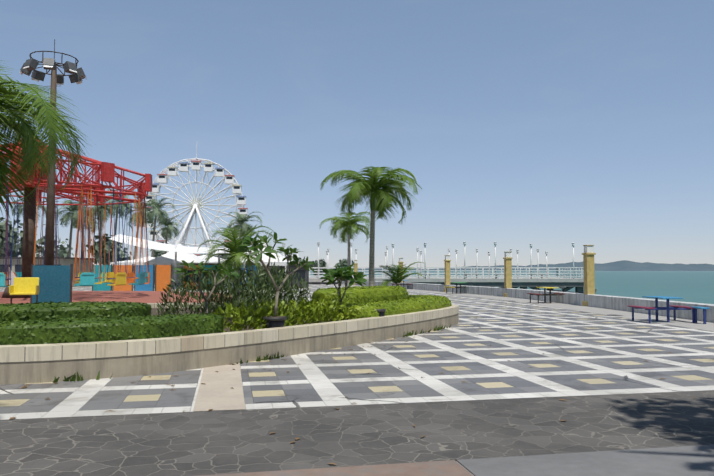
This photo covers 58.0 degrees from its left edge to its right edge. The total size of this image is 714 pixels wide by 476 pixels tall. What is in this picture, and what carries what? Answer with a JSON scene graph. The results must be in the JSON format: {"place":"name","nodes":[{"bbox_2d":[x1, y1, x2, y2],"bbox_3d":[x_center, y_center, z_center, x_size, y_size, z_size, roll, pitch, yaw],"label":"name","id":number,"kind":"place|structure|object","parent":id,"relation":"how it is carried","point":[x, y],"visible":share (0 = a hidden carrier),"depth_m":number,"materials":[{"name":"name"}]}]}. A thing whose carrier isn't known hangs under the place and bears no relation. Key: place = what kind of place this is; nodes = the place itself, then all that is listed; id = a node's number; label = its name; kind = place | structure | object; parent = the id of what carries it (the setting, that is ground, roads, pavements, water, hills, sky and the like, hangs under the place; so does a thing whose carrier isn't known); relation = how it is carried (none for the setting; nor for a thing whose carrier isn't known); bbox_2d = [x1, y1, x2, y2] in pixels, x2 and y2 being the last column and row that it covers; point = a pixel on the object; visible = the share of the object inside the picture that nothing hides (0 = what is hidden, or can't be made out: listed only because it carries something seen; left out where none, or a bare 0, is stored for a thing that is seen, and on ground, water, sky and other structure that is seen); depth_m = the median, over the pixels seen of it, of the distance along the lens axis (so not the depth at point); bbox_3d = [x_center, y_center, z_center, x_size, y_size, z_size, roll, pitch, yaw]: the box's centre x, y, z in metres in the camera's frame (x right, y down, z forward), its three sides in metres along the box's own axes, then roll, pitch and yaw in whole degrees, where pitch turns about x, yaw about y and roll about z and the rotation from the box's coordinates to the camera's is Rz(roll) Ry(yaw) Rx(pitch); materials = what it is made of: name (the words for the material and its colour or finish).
{"place":"outdoors","nodes":[
{"label":"outdoors","id":0,"kind":"place"},
{"bbox_2d":[0,257,95,287],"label":"building","id":1,"kind":"structure","parent":0,"point":[65,260],"depth_m":57.76,"materials":[{"name":"grey"}]},
{"bbox_2d":[110,234,247,253],"bbox_3d":[-15.864,0.422,56.451,17.400,2.184,4.810,-2,-3,28],"label":"shade sail","id":2,"kind":"object","parent":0,"point":[159,246],"visible":0.77,"depth_m":57.07,"materials":[{"name":"fabric"}]},
{"bbox_2d":[151,307,338,331],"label":"planter soil","id":3,"kind":"structure","parent":0,"point":[153,311],"depth_m":17.65,"materials":[{"name":"brown soil"}]},
{"bbox_2d":[0,60,95,216],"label":"palm","id":4,"kind":"object","parent":3,"relation":"on","point":[26,133],"visible":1,"depth_m":11.03,"materials":[{"name":"green plant"}]},
{"bbox_2d":[0,300,151,321],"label":"hedge","id":5,"kind":"object","parent":3,"relation":"on","point":[51,310],"visible":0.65,"depth_m":10.34,"materials":[{"name":"green plant"}]},
{"bbox_2d":[0,313,223,344],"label":"hedge row","id":6,"kind":"object","parent":3,"relation":"on","point":[46,331],"visible":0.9,"depth_m":9.56,"materials":[{"name":"green plant"}]},
{"bbox_2d":[173,260,239,313],"bbox_3d":[-3.119,1.158,13.309,0.850,1.386,1.340,-3,-4,43],"label":"frangipani","id":7,"kind":"object","parent":3,"relation":"on","point":[201,268],"depth_m":13.22,"materials":[{"name":"green plant"}]},
{"bbox_2d":[156,261,311,324],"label":"shrubs","id":8,"kind":"object","parent":3,"relation":"on","point":[256,285],"visible":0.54,"depth_m":14.68,"materials":[{"name":"green plant"}]},
{"bbox_2d":[197,225,278,302],"bbox_3d":[-3.576,0.855,19.271,2.464,2.591,2.436,0,-3,2],"label":"bushy palm","id":9,"kind":"object","parent":3,"relation":"on","point":[234,244],"depth_m":19.13,"materials":[{"name":"green plant"}]},
{"bbox_2d":[262,316,286,327],"bbox_3d":[-1.524,1.614,11.890,0.437,0.324,0.448,0,-3,2],"label":"flower pot","id":10,"kind":"object","parent":3,"relation":"on","point":[277,321],"visible":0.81,"depth_m":11.73,"materials":[{"name":"plastic"}]},
{"bbox_2d":[214,295,359,332],"bbox_3d":[-1.379,1.540,12.976,1.260,0.765,4.135,-2,-4,35],"label":"broadleaf hedge","id":11,"kind":"object","parent":3,"relation":"on","point":[318,313],"visible":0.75,"depth_m":12.57,"materials":[{"name":"green plant"}]},
{"bbox_2d":[320,264,366,320],"bbox_3d":[-0.305,1.249,14.638,1.108,1.335,1.157,0,-3,2],"label":"frangipani","id":12,"kind":"object","parent":3,"relation":"on","point":[345,272],"depth_m":14.48,"materials":[{"name":"green plant"}]},
{"bbox_2d":[311,285,408,318],"bbox_3d":[0.208,1.710,17.590,1.394,0.816,4.291,-2,-3,28],"label":"hedge","id":13,"kind":"object","parent":3,"relation":"on","point":[359,294],"visible":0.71,"depth_m":16.46,"materials":[{"name":"green plant"}]},
{"bbox_2d":[320,166,421,285],"bbox_3d":[0.406,0.005,19.620,3.126,4.323,2.850,0,-3,2],"label":"palm","id":14,"kind":"object","parent":3,"relation":"on","point":[381,188],"depth_m":19.45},
{"bbox_2d":[377,309,385,316],"bbox_3d":[0.470,1.764,14.634,0.371,0.304,0.381,0,-3,2],"label":"floodlight","id":15,"kind":"object","parent":3,"relation":"on","point":[381,312],"visible":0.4,"depth_m":14.49,"materials":[{"name":"plastic"}]},
{"bbox_2d":[341,295,451,319],"bbox_3d":[1.083,1.880,17.763,3.398,0.492,7.150,0,-3,2],"label":"hedge","id":16,"kind":"object","parent":3,"relation":"on","point":[414,303],"visible":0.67,"depth_m":15.75,"materials":[{"name":"green plant"}]},
{"bbox_2d":[374,262,424,285],"bbox_3d":[1.266,1.460,19.953,1.711,1.449,1.857,0,-3,2],"label":"young palm","id":17,"kind":"object","parent":3,"relation":"on","point":[396,276],"depth_m":19.88,"materials":[{"name":"green plant"}]},
{"bbox_2d":[236,232,315,316],"bbox_3d":[-1.515,0.710,12.002,0.955,1.669,1.581,-2,-4,40],"label":"frangipani","id":18,"kind":"object","parent":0,"point":[260,246],"depth_m":11.89,"materials":[{"name":"green plant"}]},
{"bbox_2d":[0,390,713,475],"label":"stone pavement","id":19,"kind":"structure","parent":0,"point":[199,443],"depth_m":6.01,"materials":[{"name":"grey stone"}]},
{"bbox_2d":[0,284,713,419],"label":"tile pavement","id":20,"kind":"structure","parent":0,"point":[586,353],"depth_m":9.87,"materials":[{"name":"grey tile"}]},
{"bbox_2d":[0,217,38,256],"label":"tree","id":21,"kind":"object","parent":20,"relation":"on","point":[3,231],"depth_m":70.61,"materials":[{"name":"green plant"}]},
{"bbox_2d":[3,190,58,222],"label":"coconut palm","id":22,"kind":"object","parent":20,"relation":"on","point":[21,209],"visible":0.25,"depth_m":72.96,"materials":[{"name":"green plant"}]},
{"bbox_2d":[30,264,72,303],"bbox_3d":[-12.602,1.977,26.569,1.670,1.810,0.070,0,-3,-1],"label":"fence panel","id":23,"kind":"object","parent":20,"relation":"on","point":[55,282],"visible":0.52,"depth_m":26.55,"materials":[{"name":"metal"}]},
{"bbox_2d":[20,39,86,264],"bbox_3d":[-13.111,-2.847,27.643,2.595,11.555,2.595,0,-3,2],"label":"floodlight mast","id":24,"kind":"object","parent":20,"relation":"on","point":[77,76],"visible":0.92,"depth_m":27.46,"materials":[{"name":"metal"}]},
{"bbox_2d":[56,199,99,256],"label":"coconut palm","id":25,"kind":"object","parent":20,"relation":"on","point":[75,209],"depth_m":76.72,"materials":[{"name":"green plant"}]},
{"bbox_2d":[71,189,93,257],"bbox_3d":[-27.703,-0.450,65.063,2.499,10.564,2.522,0,-3,2],"label":"floodlight mast","id":26,"kind":"object","parent":20,"relation":"on","point":[83,231],"visible":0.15,"depth_m":64.99,"materials":[{"name":"metal"}]},
{"bbox_2d":[78,208,107,248],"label":"coconut palm","id":27,"kind":"object","parent":20,"relation":"on","point":[94,223],"depth_m":90.84,"materials":[{"name":"green plant"}]},
{"bbox_2d":[75,193,121,264],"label":"coconut palm","id":28,"kind":"object","parent":20,"relation":"on","point":[102,211],"depth_m":78.59,"materials":[{"name":"green plant"}]},
{"bbox_2d":[92,264,111,290],"bbox_3d":[-18.748,2.934,47.385,1.458,2.010,0.070,0,-3,2],"label":"teal panel","id":29,"kind":"object","parent":20,"relation":"on","point":[101,287],"visible":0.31,"depth_m":47.35,"materials":[{"name":"paint"}]},
{"bbox_2d":[86,233,125,264],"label":"tree","id":30,"kind":"object","parent":20,"relation":"on","point":[105,246],"depth_m":91.48,"materials":[{"name":"green plant"}]},
{"bbox_2d":[0,291,231,303],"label":"ride platform floor","id":31,"kind":"structure","parent":20,"relation":"on","point":[130,296],"depth_m":33.02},
{"bbox_2d":[9,277,39,302],"bbox_3d":[-12.850,2.087,24.889,1.000,1.120,0.729,1,-3,-16],"label":"swing seat","id":32,"kind":"object","parent":31,"relation":"on","point":[26,286],"visible":0.77,"depth_m":25.10,"materials":[{"name":"paint"}]},
{"bbox_2d":[0,139,151,297],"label":"frame","id":33,"kind":"object","parent":31,"relation":"on","point":[109,174],"visible":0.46,"depth_m":33.29,"materials":[{"name":"red metal"}]},
{"bbox_2d":[6,267,15,286],"bbox_3d":[-17.335,2.334,33.013,1.400,1.750,0.050,0,-3,2],"label":"white triangle sign","id":34,"kind":"object","parent":33,"relation":"attached to","point":[12,278],"visible":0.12,"depth_m":33.01,"materials":[{"name":"paint"}]},
{"bbox_2d":[0,184,149,286],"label":"swing ride chairs","id":35,"kind":"object","parent":33,"relation":"hanging from","point":[83,278],"visible":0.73,"depth_m":33.10,"materials":[{"name":"orange metal"}]},
{"bbox_2d":[155,264,171,290],"bbox_3d":[-14.196,2.928,47.265,1.198,2.010,0.070,0,-3,2],"label":"orange panel","id":36,"kind":"object","parent":31,"relation":"on","point":[163,274],"visible":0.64,"depth_m":47.24,"materials":[{"name":"paint"}]},
{"bbox_2d":[105,189,136,271],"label":"coconut palm","id":37,"kind":"object","parent":20,"relation":"on","point":[123,212],"depth_m":84.64,"materials":[{"name":"green plant"}]},
{"bbox_2d":[112,264,132,290],"bbox_3d":[-17.209,2.932,47.345,1.501,2.010,0.070,0,-3,2],"label":"orange panel","id":38,"kind":"object","parent":20,"relation":"on","point":[127,287],"visible":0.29,"depth_m":47.30,"materials":[{"name":"paint"}]},
{"bbox_2d":[110,256,154,283],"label":"tent","id":39,"kind":"object","parent":20,"relation":"on","point":[131,263],"visible":0.21,"depth_m":68.15,"materials":[{"name":"fabric"}]},
{"bbox_2d":[120,198,160,258],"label":"coconut palm","id":40,"kind":"object","parent":20,"relation":"on","point":[150,218],"depth_m":80.94,"materials":[{"name":"green plant"}]},
{"bbox_2d":[134,264,153,290],"bbox_3d":[-15.627,2.930,47.303,1.458,2.010,0.070,0,-3,2],"label":"blue panel","id":41,"kind":"object","parent":20,"relation":"on","point":[147,287],"visible":0.45,"depth_m":47.26,"materials":[{"name":"paint"}]},
{"bbox_2d":[138,197,178,256],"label":"coconut palm","id":42,"kind":"object","parent":20,"relation":"on","point":[162,213],"depth_m":88.97,"materials":[{"name":"green plant"}]},
{"bbox_2d":[149,216,182,253],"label":"coconut palm","id":43,"kind":"object","parent":20,"relation":"on","point":[170,229],"depth_m":94.69,"materials":[{"name":"green plant"}]},
{"bbox_2d":[144,244,204,285],"bbox_3d":[-17.170,2.600,62.385,5.104,4.200,5.120,0,-3,2],"label":"tent","id":44,"kind":"object","parent":20,"relation":"on","point":[167,258],"visible":0.44,"depth_m":60.73,"materials":[{"name":"fabric"}]},
{"bbox_2d":[115,235,245,287],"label":"shade sail posts","id":45,"kind":"object","parent":20,"relation":"on","point":[175,278],"visible":0.33,"depth_m":56.34,"materials":[{"name":"grey metal"}]},
{"bbox_2d":[180,263,201,288],"bbox_3d":[-13.738,3.208,54.250,1.800,2.160,1.700,0,-3,2],"label":"stall","id":46,"kind":"object","parent":20,"relation":"on","point":[196,264],"visible":0.27,"depth_m":53.63,"materials":[{"name":"orange paint"}]},
{"bbox_2d":[147,141,243,254],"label":"ferris wheel","id":47,"kind":"object","parent":20,"relation":"on","point":[186,227],"visible":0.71,"depth_m":119.02,"materials":[{"name":"white metal"}]},
{"bbox_2d":[144,161,247,255],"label":"ferris wheel gondolas","id":48,"kind":"object","parent":47,"relation":"attached to","point":[184,167],"visible":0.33,"depth_m":118.98,"materials":[{"name":"white metal"}]},
{"bbox_2d":[186,192,208,213],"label":"ferris wheel star","id":49,"kind":"object","parent":47,"relation":"attached to","point":[192,203],"visible":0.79,"depth_m":118.61,"materials":[{"name":"white metal"}]},
{"bbox_2d":[198,263,220,287],"bbox_3d":[-12.244,3.206,54.211,1.800,2.160,1.700,0,-3,2],"label":"stall","id":50,"kind":"object","parent":20,"relation":"on","point":[208,265],"visible":0.23,"depth_m":53.61,"materials":[{"name":"teal paint"}]},
{"bbox_2d":[198,254,226,262],"bbox_3d":[-15.524,3.296,66.313,7.104,3.207,7.120,0,-3,2],"label":"tent","id":51,"kind":"object","parent":20,"relation":"on","point":[213,259],"visible":0.02,"depth_m":64.24,"materials":[{"name":"fabric"}]},
{"bbox_2d":[193,363,244,410],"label":"paving slab","id":52,"kind":"structure","parent":20,"relation":"on","point":[216,391],"depth_m":8.20,"materials":[{"name":"beige concrete"}]},
{"bbox_2d":[214,254,228,258],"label":"tree","id":53,"kind":"object","parent":20,"relation":"on","point":[224,256],"visible":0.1,"depth_m":88.77,"materials":[{"name":"green plant"}]},
{"bbox_2d":[0,302,458,384],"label":"planter wall","id":54,"kind":"structure","parent":20,"relation":"on","point":[32,363],"depth_m":10.02,"materials":[{"name":"paint"}]},
{"bbox_2d":[217,211,262,238],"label":"coconut palm","id":55,"kind":"object","parent":20,"relation":"on","point":[241,220],"depth_m":81.58,"materials":[{"name":"green plant"}]},
{"bbox_2d":[240,263,260,288],"bbox_3d":[-9.156,3.202,54.130,1.800,2.160,1.700,0,-3,2],"label":"stall","id":56,"kind":"object","parent":20,"relation":"on","point":[254,267],"visible":0.17,"depth_m":53.53,"materials":[{"name":"blue paint"}]},
{"bbox_2d":[53,325,450,382],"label":"wall weeds","id":57,"kind":"object","parent":20,"relation":"on","point":[259,359],"depth_m":10.98,"materials":[{"name":"green plant"}]},
{"bbox_2d":[240,239,289,286],"bbox_3d":[-8.587,2.186,58.173,5.104,4.600,5.120,0,-3,2],"label":"tent","id":58,"kind":"object","parent":20,"relation":"on","point":[265,258],"visible":0.12,"depth_m":56.18,"materials":[{"name":"fabric"}]},
{"bbox_2d":[279,264,311,287],"bbox_3d":[-5.645,3.400,58.034,2.900,2.160,2.500,0,-3,2],"label":"dark stall","id":59,"kind":"object","parent":20,"relation":"on","point":[303,272],"visible":0.33,"depth_m":57.02,"materials":[{"name":"grey"}]},
{"bbox_2d":[0,327,671,464],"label":"fallen leaves","id":60,"kind":"object","parent":20,"relation":"on","point":[287,372],"visible":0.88,"depth_m":8.59,"materials":[{"name":"brown plant"}]},
{"bbox_2d":[319,211,369,286],"bbox_3d":[-0.756,0.990,45.895,4.002,5.742,3.771,0,-3,2],"label":"palm","id":61,"kind":"object","parent":20,"relation":"on","point":[345,222],"depth_m":45.91,"materials":[{"name":"green plant"}]},
{"bbox_2d":[353,260,357,284],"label":"lamp pillar","id":62,"kind":"structure","parent":20,"relation":"on","point":[355,266],"depth_m":67.65,"materials":[{"name":"yellow stone"}]},
{"bbox_2d":[329,284,713,331],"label":"seawall screed strip","id":63,"kind":"object","parent":20,"relation":"on","point":[700,325],"visible":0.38,"depth_m":24.07,"materials":[{"name":"grey concrete"}]},
{"bbox_2d":[398,258,403,285],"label":"lamp pillar","id":64,"kind":"structure","parent":63,"relation":"on","point":[400,262],"depth_m":55.88,"materials":[{"name":"yellow concrete"}]},
{"bbox_2d":[392,280,411,288],"bbox_3d":[3.749,3.862,53.203,1.570,0.748,1.200,1,-3,-17],"label":"picnic table","id":65,"kind":"object","parent":63,"relation":"on","point":[403,284],"visible":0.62,"depth_m":52.89,"materials":[{"name":"blue paint"}]},
{"bbox_2d":[444,255,450,291],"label":"lamp pillar","id":66,"kind":"structure","parent":63,"relation":"on","point":[447,260],"depth_m":46.18,"materials":[{"name":"beige stone"}]},
{"bbox_2d":[446,282,465,293],"bbox_3d":[6.812,3.352,43.169,1.570,0.748,1.200,1,-3,-16],"label":"picnic table","id":67,"kind":"object","parent":63,"relation":"on","point":[456,287],"visible":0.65,"depth_m":42.90,"materials":[{"name":"paint"}]},
{"bbox_2d":[503,252,512,296],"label":"lamp pillar","id":68,"kind":"structure","parent":63,"relation":"on","point":[508,258],"depth_m":37.47,"materials":[{"name":"beige stone"}]},
{"bbox_2d":[527,287,564,303],"bbox_3d":[9.006,2.705,30.428,1.570,0.748,1.200,0,-3,-6],"label":"picnic table","id":69,"kind":"object","parent":63,"relation":"on","point":[544,294],"visible":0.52,"depth_m":30.12,"materials":[{"name":"paint"}]},
{"bbox_2d":[582,245,595,305],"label":"lamp pillar","id":70,"kind":"structure","parent":63,"relation":"on","point":[588,254],"depth_m":27.66,"materials":[{"name":"beige stone"}]},
{"bbox_2d":[627,296,695,322],"bbox_3d":[9.164,2.141,19.333,1.570,0.748,1.200,0,-3,-3],"label":"picnic table","id":71,"kind":"object","parent":63,"relation":"on","point":[656,308],"visible":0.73,"depth_m":19.01,"materials":[{"name":"paint"}]},
{"bbox_2d":[692,307,709,323],"bbox_3d":[9.919,2.239,18.622,0.250,0.480,0.550,0,-3,-3],"label":"blue bench","id":72,"kind":"object","parent":63,"relation":"on","point":[704,314],"visible":0.79,"depth_m":18.42,"materials":[{"name":"paint"}]},
{"bbox_2d":[0,0,713,268],"label":"sky","id":73,"kind":"structure","parent":0,"point":[550,126],"materials":[{"name":"blue"}]},
{"bbox_2d":[309,277,596,292],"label":"pier deck","id":74,"kind":"structure","parent":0,"point":[563,284],"depth_m":71.60,"materials":[{"name":"concrete"}]},
{"bbox_2d":[282,242,573,278],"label":"street lamps","id":75,"kind":"object","parent":74,"relation":"on","point":[386,253],"visible":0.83,"depth_m":78.01,"materials":[{"name":"white metal"}]},
{"bbox_2d":[309,267,583,278],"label":"pier railing","id":76,"kind":"object","parent":74,"relation":"on","point":[501,270],"visible":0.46,"depth_m":71.67,"materials":[{"name":"white metal"}]},
{"bbox_2d":[417,274,543,277],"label":"pier benches","id":77,"kind":"object","parent":74,"relation":"on","point":[478,274],"visible":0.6,"depth_m":74.27,"materials":[{"name":"concrete"}]},
{"bbox_2d":[455,460,474,475],"bbox_3d":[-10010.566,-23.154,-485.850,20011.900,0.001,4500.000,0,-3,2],"label":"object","id":78,"kind":"structure","parent":0,"point":[465,467],"depth_m":5.02,"materials":[{"name":"concrete"}]},
{"bbox_2d":[36,237,73,256],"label":"tree","id":79,"kind":"object","parent":78,"relation":"on","point":[62,251],"depth_m":130.59,"materials":[{"name":"green plant"}]},
{"bbox_2d":[87,243,132,264],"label":"tree","id":80,"kind":"object","parent":78,"relation":"on","point":[95,261],"depth_m":126.20,"materials":[{"name":"green plant"}]},
{"bbox_2d":[149,243,167,257],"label":"tree","id":81,"kind":"object","parent":78,"relation":"on","point":[157,253],"visible":0.17,"depth_m":144.96,"materials":[{"name":"green plant"}]},
{"bbox_2d":[310,259,325,274],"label":"tree","id":82,"kind":"object","parent":78,"relation":"on","point":[322,263],"depth_m":127.53,"materials":[{"name":"green plant"}]},
{"bbox_2d":[198,460,472,475],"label":"paving strip","id":83,"kind":"object","parent":78,"relation":"on","point":[444,468],"depth_m":4.90,"materials":[{"name":"beige concrete"}]},
{"bbox_2d":[333,258,353,269],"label":"tree","id":84,"kind":"object","parent":78,"relation":"on","point":[343,262],"depth_m":145.76,"materials":[{"name":"green plant"}]},
{"bbox_2d":[342,281,713,322],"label":"sea wall","id":85,"kind":"structure","parent":78,"relation":"on","point":[610,302],"depth_m":28.03,"materials":[{"name":"concrete"}]},
{"bbox_2d":[457,444,713,475],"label":"concrete pavement","id":86,"kind":"structure","parent":78,"relation":"on","point":[696,460],"depth_m":5.11,"materials":[{"name":"grey concrete"}]},
{"bbox_2d":[310,271,713,303],"bbox_3d":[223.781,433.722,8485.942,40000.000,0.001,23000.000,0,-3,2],"label":"sea","id":87,"kind":"structure","parent":0,"point":[693,286],"depth_m":127.76,"materials":[{"name":"liquid"}]},
{"bbox_2d":[331,260,713,270],"bbox_3d":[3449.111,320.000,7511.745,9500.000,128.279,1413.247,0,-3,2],"label":"distant hills","id":88,"kind":"structure","parent":0,"point":[624,265],"depth_m":7577.03,"materials":[{"name":"green plant"}]}
]}

